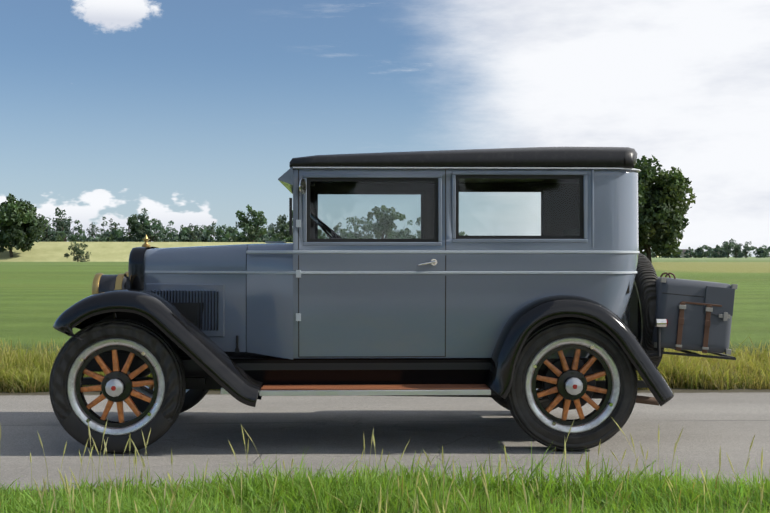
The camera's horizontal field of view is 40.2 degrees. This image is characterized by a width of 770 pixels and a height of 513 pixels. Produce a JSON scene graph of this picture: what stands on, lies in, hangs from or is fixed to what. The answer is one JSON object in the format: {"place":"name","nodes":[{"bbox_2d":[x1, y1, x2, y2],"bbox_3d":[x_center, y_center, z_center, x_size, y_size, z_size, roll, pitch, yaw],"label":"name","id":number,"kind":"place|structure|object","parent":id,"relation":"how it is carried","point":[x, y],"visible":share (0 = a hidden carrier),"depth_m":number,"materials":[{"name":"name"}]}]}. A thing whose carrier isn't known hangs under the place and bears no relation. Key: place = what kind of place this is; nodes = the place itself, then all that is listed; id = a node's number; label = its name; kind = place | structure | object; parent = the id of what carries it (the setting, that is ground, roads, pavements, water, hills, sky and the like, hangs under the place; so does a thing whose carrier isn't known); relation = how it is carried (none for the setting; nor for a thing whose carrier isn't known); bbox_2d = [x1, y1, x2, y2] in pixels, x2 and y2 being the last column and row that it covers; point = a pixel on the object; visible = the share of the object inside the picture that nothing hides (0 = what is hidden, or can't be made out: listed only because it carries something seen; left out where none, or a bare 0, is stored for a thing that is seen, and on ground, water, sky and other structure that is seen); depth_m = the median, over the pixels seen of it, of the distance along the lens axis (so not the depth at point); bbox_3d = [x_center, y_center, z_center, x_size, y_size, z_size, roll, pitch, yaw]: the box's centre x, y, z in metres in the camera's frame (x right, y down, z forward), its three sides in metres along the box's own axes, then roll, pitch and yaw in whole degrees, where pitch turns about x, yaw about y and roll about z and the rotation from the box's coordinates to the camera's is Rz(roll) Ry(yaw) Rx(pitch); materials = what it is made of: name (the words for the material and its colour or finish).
{"place":"outdoors","nodes":[
{"label":"outdoors","id":0,"kind":"place"},
{"bbox_2d":[55,216,68,239],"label":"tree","id":1,"kind":"object","parent":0,"point":[59,218],"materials":[{"name":"green plant"}]},
{"bbox_2d":[52,207,79,241],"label":"tree","id":2,"kind":"object","parent":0,"point":[64,223],"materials":[{"name":"green plant"}]},
{"bbox_2d":[64,241,90,261],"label":"shrub","id":3,"kind":"object","parent":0,"point":[78,251],"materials":[{"name":"green plant"}]},
{"bbox_2d":[70,231,108,241],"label":"shrub","id":4,"kind":"object","parent":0,"point":[92,240],"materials":[{"name":"green plant"}]},
{"bbox_2d":[86,222,98,236],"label":"tree","id":5,"kind":"object","parent":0,"point":[93,230],"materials":[{"name":"green plant"}]},
{"bbox_2d":[82,230,118,241],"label":"shrub","id":6,"kind":"object","parent":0,"point":[113,233],"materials":[{"name":"green plant"}]},
{"bbox_2d":[99,217,113,232],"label":"tree","id":7,"kind":"object","parent":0,"point":[103,223],"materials":[{"name":"green plant"}]},
{"bbox_2d":[126,214,132,236],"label":"tree","id":8,"kind":"object","parent":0,"point":[131,225],"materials":[{"name":"green plant"}]},
{"bbox_2d":[126,208,155,240],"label":"tree","id":9,"kind":"object","parent":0,"point":[136,228],"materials":[{"name":"green plant"}]},
{"bbox_2d":[140,220,163,241],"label":"tree","id":10,"kind":"object","parent":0,"point":[149,233],"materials":[{"name":"green plant"}]},
{"bbox_2d":[151,218,164,238],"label":"tree","id":11,"kind":"object","parent":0,"point":[154,221],"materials":[{"name":"green plant"}]},
{"bbox_2d":[158,220,178,238],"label":"tree","id":12,"kind":"object","parent":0,"point":[167,230],"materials":[{"name":"green plant"}]},
{"bbox_2d":[166,228,177,238],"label":"tree","id":13,"kind":"object","parent":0,"point":[168,235],"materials":[{"name":"green plant"}]},
{"bbox_2d":[184,223,202,241],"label":"tree","id":14,"kind":"object","parent":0,"point":[197,234],"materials":[{"name":"green plant"}]},
{"bbox_2d":[205,221,216,240],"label":"tree","id":15,"kind":"object","parent":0,"point":[209,227],"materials":[{"name":"green plant"}]},
{"bbox_2d":[215,224,232,235],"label":"tree","id":16,"kind":"object","parent":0,"point":[223,227],"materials":[{"name":"green plant"}]},
{"bbox_2d":[237,232,261,241],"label":"shrub","id":17,"kind":"object","parent":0,"point":[242,236],"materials":[{"name":"green plant"}]},
{"bbox_2d":[235,204,267,241],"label":"tree","id":18,"kind":"object","parent":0,"point":[248,229],"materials":[{"name":"green plant"}]},
{"bbox_2d":[266,216,287,240],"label":"tree","id":19,"kind":"object","parent":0,"point":[279,227],"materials":[{"name":"green plant"}]},
{"bbox_2d":[276,210,292,240],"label":"tree","id":20,"kind":"object","parent":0,"point":[286,226],"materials":[{"name":"green plant"}]},
{"bbox_2d":[333,222,348,236],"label":"tree","id":21,"kind":"object","parent":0,"point":[337,229],"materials":[{"name":"green plant"}]},
{"bbox_2d":[344,216,371,238],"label":"tree","id":22,"kind":"object","parent":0,"point":[352,221],"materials":[{"name":"green plant"}]},
{"bbox_2d":[360,216,379,238],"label":"tree","id":23,"kind":"object","parent":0,"point":[362,221],"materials":[{"name":"green plant"}]},
{"bbox_2d":[0,388,769,493],"bbox_3d":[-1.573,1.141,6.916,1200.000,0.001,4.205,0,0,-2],"label":"road","id":24,"kind":"structure","parent":0,"point":[731,423],"depth_m":6.60,"materials":[{"name":"grey asphalt"}]},
{"bbox_2d":[0,257,769,392],"bbox_3d":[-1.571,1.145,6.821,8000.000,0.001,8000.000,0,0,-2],"label":"ground","id":25,"kind":"structure","parent":0,"point":[37,299],"depth_m":34.43,"materials":[{"name":"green plant"}]},
{"bbox_2d":[41,219,55,241],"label":"tree","id":26,"kind":"object","parent":25,"relation":"on","point":[50,230],"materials":[{"name":"green plant"}]},
{"bbox_2d":[45,230,72,241],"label":"shrub","id":27,"kind":"object","parent":25,"relation":"on","point":[57,237],"visible":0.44,"depth_m":310.23,"materials":[{"name":"green plant"}]},
{"bbox_2d":[66,224,82,241],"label":"tree","id":28,"kind":"object","parent":25,"relation":"on","point":[75,230],"visible":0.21,"depth_m":365.42,"materials":[{"name":"green plant"}]},
{"bbox_2d":[64,228,92,240],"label":"shrub","id":29,"kind":"object","parent":25,"relation":"on","point":[74,237],"visible":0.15,"depth_m":325.29,"materials":[{"name":"green plant"}]},
{"bbox_2d":[94,236,127,241],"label":"shrub","id":30,"kind":"object","parent":25,"relation":"on","point":[121,238],"visible":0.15,"depth_m":318.53,"materials":[{"name":"green plant"}]},
{"bbox_2d":[101,229,136,241],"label":"shrub","id":31,"kind":"object","parent":25,"relation":"on","point":[107,235],"visible":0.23,"depth_m":312.81,"materials":[{"name":"green plant"}]},
{"bbox_2d":[110,227,128,235],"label":"tree","id":32,"kind":"object","parent":25,"relation":"on","point":[123,229],"visible":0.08,"depth_m":368.38,"materials":[{"name":"green plant"}]},
{"bbox_2d":[133,233,163,241],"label":"shrub","id":33,"kind":"object","parent":25,"relation":"on","point":[139,239],"visible":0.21,"depth_m":312.45,"materials":[{"name":"green plant"}]},
{"bbox_2d":[169,227,196,241],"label":"shrub","id":34,"kind":"object","parent":25,"relation":"on","point":[175,237],"visible":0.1,"depth_m":319.54,"materials":[{"name":"green plant"}]},
{"bbox_2d":[177,227,203,241],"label":"shrub","id":35,"kind":"object","parent":25,"relation":"on","point":[183,235],"visible":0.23,"depth_m":310.73,"materials":[{"name":"green plant"}]},
{"bbox_2d":[202,228,210,240],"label":"tree","id":36,"kind":"object","parent":25,"relation":"on","point":[206,231],"visible":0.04,"depth_m":318.09,"materials":[{"name":"green plant"}]},
{"bbox_2d":[202,228,241,241],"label":"shrub","id":37,"kind":"object","parent":25,"relation":"on","point":[231,237],"visible":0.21,"depth_m":312.19,"materials":[{"name":"green plant"}]},
{"bbox_2d":[222,226,237,235],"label":"tree","id":38,"kind":"object","parent":25,"relation":"on","point":[232,230],"visible":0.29,"depth_m":327.25,"materials":[{"name":"green plant"}]},
{"bbox_2d":[215,236,245,241],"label":"shrub","id":39,"kind":"object","parent":25,"relation":"on","point":[218,238],"visible":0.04,"depth_m":315.28,"materials":[{"name":"green plant"}]},
{"bbox_2d":[254,226,280,240],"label":"shrub","id":40,"kind":"object","parent":25,"relation":"on","point":[271,232],"visible":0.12,"depth_m":321.26,"materials":[{"name":"green plant"}]},
{"bbox_2d":[258,235,276,241],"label":"shrub","id":41,"kind":"object","parent":25,"relation":"on","point":[264,238],"visible":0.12,"depth_m":312.21,"materials":[{"name":"green plant"}]},
{"bbox_2d":[318,229,326,238],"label":"tree","id":42,"kind":"object","parent":25,"relation":"on","point":[320,232],"depth_m":379.18,"materials":[{"name":"green plant"}]},
{"bbox_2d":[0,242,658,261],"bbox_3d":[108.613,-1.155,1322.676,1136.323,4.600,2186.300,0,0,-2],"label":"grain field","id":43,"kind":"structure","parent":25,"relation":"on","point":[99,251],"depth_m":239.93,"materials":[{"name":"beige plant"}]},
{"bbox_2d":[0,193,47,256],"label":"tree","id":44,"kind":"object","parent":43,"relation":"on","point":[14,215],"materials":[{"name":"green plant"}]},
{"bbox_2d":[341,231,361,238],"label":"shrub","id":45,"kind":"object","parent":25,"relation":"on","point":[350,234],"depth_m":310.32,"materials":[{"name":"green plant"}]},
{"bbox_2d":[364,233,372,238],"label":"shrub","id":46,"kind":"object","parent":25,"relation":"on","point":[368,237],"depth_m":316.40,"materials":[{"name":"green plant"}]},
{"bbox_2d":[0,417,763,512],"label":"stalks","id":47,"kind":"object","parent":25,"relation":"on","point":[379,499],"visible":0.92,"depth_m":4.30,"materials":[{"name":"green plant"}]},
{"bbox_2d":[0,441,769,512],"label":"grass","id":48,"kind":"structure","parent":25,"relation":"on","point":[296,495],"depth_m":4.54,"materials":[{"name":"green plant"}]},
{"bbox_2d":[0,336,769,392],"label":"verge grass","id":49,"kind":"structure","parent":25,"relation":"on","point":[740,368],"depth_m":9.30,"materials":[{"name":"green plant"}]},
{"bbox_2d":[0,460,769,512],"bbox_3d":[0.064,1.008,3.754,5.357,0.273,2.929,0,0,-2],"label":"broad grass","id":50,"kind":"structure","parent":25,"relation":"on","point":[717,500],"depth_m":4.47,"materials":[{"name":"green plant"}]},
{"bbox_2d":[0,366,769,392],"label":"dry grass","id":51,"kind":"structure","parent":25,"relation":"on","point":[757,387],"depth_m":9.04,"materials":[{"name":"green plant"}]},
{"bbox_2d":[0,337,769,388],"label":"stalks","id":52,"kind":"object","parent":25,"relation":"on","point":[88,376],"visible":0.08,"depth_m":9.47,"materials":[{"name":"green plant"}]},
{"bbox_2d":[386,233,398,238],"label":"shrub","id":53,"kind":"object","parent":25,"relation":"on","point":[392,235],"depth_m":326.90,"materials":[{"name":"green plant"}]},
{"bbox_2d":[394,231,403,238],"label":"shrub","id":54,"kind":"object","parent":25,"relation":"on","point":[398,234],"depth_m":328.35,"materials":[{"name":"green plant"}]},
{"bbox_2d":[415,215,420,234],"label":"tree","id":55,"kind":"object","parent":25,"relation":"on","point":[417,222],"depth_m":352.35,"materials":[{"name":"green plant"}]},
{"bbox_2d":[730,249,742,257],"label":"tree","id":56,"kind":"object","parent":25,"relation":"on","point":[733,255],"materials":[{"name":"green plant"}]},
{"bbox_2d":[729,240,744,256],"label":"tree","id":57,"kind":"object","parent":25,"relation":"on","point":[739,248],"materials":[{"name":"green plant"}]},
{"bbox_2d":[738,250,750,257],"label":"tree","id":58,"kind":"object","parent":25,"relation":"on","point":[741,254],"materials":[{"name":"green plant"}]},
{"bbox_2d":[743,242,756,257],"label":"tree","id":59,"kind":"object","parent":25,"relation":"on","point":[747,248],"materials":[{"name":"green plant"}]},
{"bbox_2d":[753,247,769,257],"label":"tree","id":60,"kind":"object","parent":25,"relation":"on","point":[762,252],"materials":[{"name":"green plant"}]},
{"bbox_2d":[761,245,769,257],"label":"tree","id":61,"kind":"object","parent":25,"relation":"on","point":[768,248],"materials":[{"name":"green plant"}]},
{"bbox_2d":[0,0,769,256],"label":"sky","id":62,"kind":"structure","parent":0,"point":[184,112],"materials":[{"name":"blue"}]},
{"bbox_2d":[367,205,405,238],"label":"tree","id":63,"kind":"object","parent":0,"point":[392,215],"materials":[{"name":"green plant"}]},
{"bbox_2d":[49,147,737,453],"bbox_3d":[0.086,0.226,6.869,4.154,1.829,1.707,0,0,-2],"label":"vintage car","id":64,"kind":"object","parent":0,"point":[571,304],"visible":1,"depth_m":6.21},
{"bbox_2d":[392,225,408,233],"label":"tree","id":65,"kind":"object","parent":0,"point":[407,229],"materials":[{"name":"green plant"}]},
{"bbox_2d":[400,220,412,238],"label":"tree","id":66,"kind":"object","parent":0,"point":[403,233],"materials":[{"name":"green plant"}]},
{"bbox_2d":[634,155,696,262],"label":"tree","id":67,"kind":"object","parent":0,"point":[661,224],"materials":[{"name":"green plant"}]},
{"bbox_2d":[663,249,686,257],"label":"tree","id":68,"kind":"object","parent":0,"point":[678,256],"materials":[{"name":"green plant"}]},
{"bbox_2d":[684,250,696,257],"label":"tree","id":69,"kind":"object","parent":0,"point":[693,254],"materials":[{"name":"green plant"}]},
{"bbox_2d":[677,249,723,257],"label":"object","id":70,"kind":"structure","parent":0,"point":[682,254],"depth_m":958.86,"materials":[{"name":"green"}]},
{"bbox_2d":[697,245,712,257],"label":"tree","id":71,"kind":"object","parent":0,"point":[702,254],"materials":[{"name":"green plant"}]},
{"bbox_2d":[708,245,724,257],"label":"tree","id":72,"kind":"object","parent":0,"point":[717,248],"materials":[{"name":"green plant"}]},
{"bbox_2d":[718,246,730,257],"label":"tree","id":73,"kind":"object","parent":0,"point":[725,254],"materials":[{"name":"green plant"}]},
{"bbox_2d":[722,238,738,257],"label":"tree","id":74,"kind":"object","parent":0,"point":[726,246],"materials":[{"name":"green plant"}]}
]}

